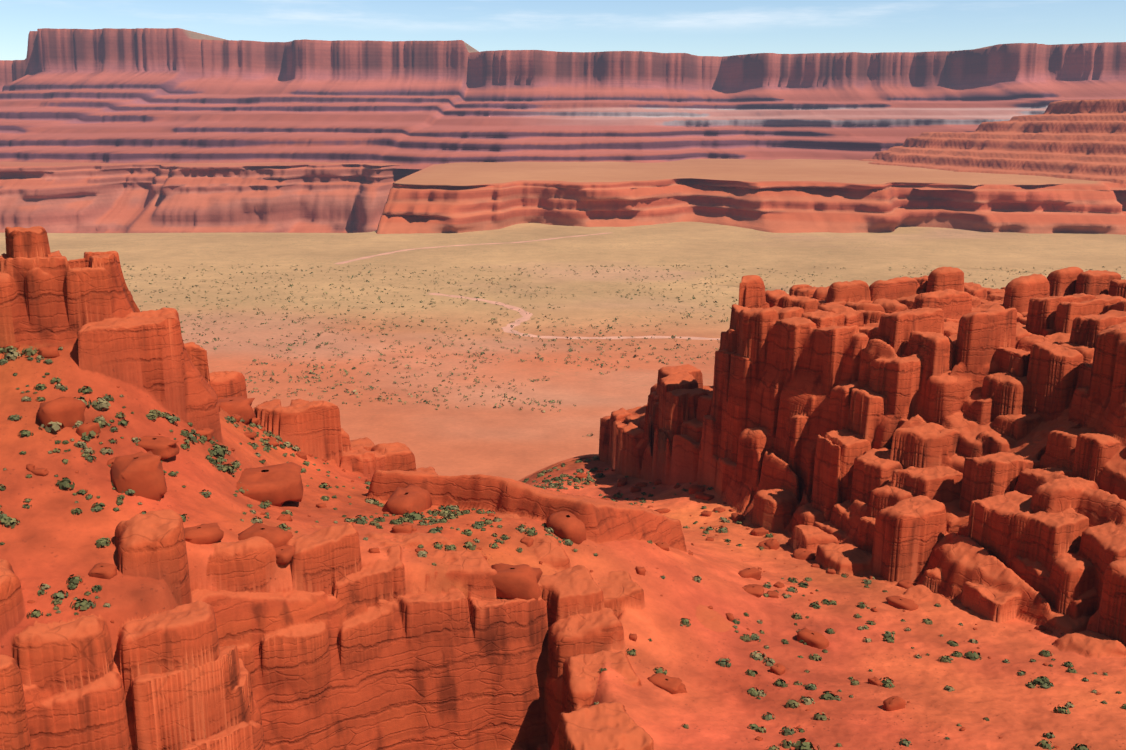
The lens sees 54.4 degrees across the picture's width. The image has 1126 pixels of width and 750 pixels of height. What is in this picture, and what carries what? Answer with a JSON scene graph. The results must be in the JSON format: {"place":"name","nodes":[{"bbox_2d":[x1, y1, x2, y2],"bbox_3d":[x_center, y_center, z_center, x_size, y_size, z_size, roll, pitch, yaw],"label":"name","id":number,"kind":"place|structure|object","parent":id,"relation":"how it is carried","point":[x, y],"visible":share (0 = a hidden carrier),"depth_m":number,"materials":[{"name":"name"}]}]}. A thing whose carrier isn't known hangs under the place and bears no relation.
{"place":"outdoors","nodes":[
{"label":"outdoors","id":0,"kind":"place"},
{"bbox_2d":[335,233,607,263],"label":"dirt road","id":1,"kind":"structure","parent":0,"point":[454,245],"depth_m":637.48,"materials":[{"name":"beige soil"}]},
{"bbox_2d":[0,226,1125,749],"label":"terrain","id":2,"kind":"structure","parent":0,"point":[952,438],"depth_m":59.93,"materials":[{"name":"red stone"}]},
{"bbox_2d":[4,343,1101,747],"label":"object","id":3,"kind":"object","parent":2,"relation":"on","point":[142,475],"visible":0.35,"depth_m":59.21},
{"bbox_2d":[0,346,1125,749],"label":"scrub bushes","id":4,"kind":"object","parent":2,"relation":"on","point":[218,450],"visible":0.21,"depth_m":58.17,"materials":[{"name":"green plant"}]},
{"bbox_2d":[0,222,1125,481],"bbox_3d":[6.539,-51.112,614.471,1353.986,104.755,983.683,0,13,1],"label":"desert plain","id":5,"kind":"structure","parent":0,"point":[510,442],"depth_m":442.26,"materials":[{"name":"soil"}]},
{"bbox_2d":[121,264,1124,436],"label":"scrub bushes","id":6,"kind":"object","parent":5,"relation":"on","point":[475,379],"visible":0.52,"depth_m":368.69,"materials":[{"name":"green plant"}]},
{"bbox_2d":[0,28,1125,168],"bbox_3d":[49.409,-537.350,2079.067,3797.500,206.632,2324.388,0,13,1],"label":"mesa","id":7,"kind":"structure","parent":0,"point":[148,95],"depth_m":1777.44,"materials":[{"name":"red stone"}]},
{"bbox_2d":[0,159,1125,234],"bbox_3d":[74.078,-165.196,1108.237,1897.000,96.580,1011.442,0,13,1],"label":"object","id":8,"kind":"structure","parent":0,"point":[807,196],"depth_m":822.19,"materials":[{"name":"red stone"}]},
{"bbox_2d":[0,0,1125,59],"label":"sky","id":9,"kind":"structure","parent":0,"point":[719,28],"materials":[{"name":"blue"}]},
{"bbox_2d":[429,293,719,339],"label":"dirt road","id":10,"kind":"structure","parent":0,"point":[517,322],"depth_m":379.89,"materials":[{"name":"beige soil"}]},
{"bbox_2d":[860,99,1125,189],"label":"butte","id":11,"kind":"object","parent":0,"point":[1078,139],"visible":0.67,"depth_m":951.43,"materials":[{"name":"red stone"}]}
]}

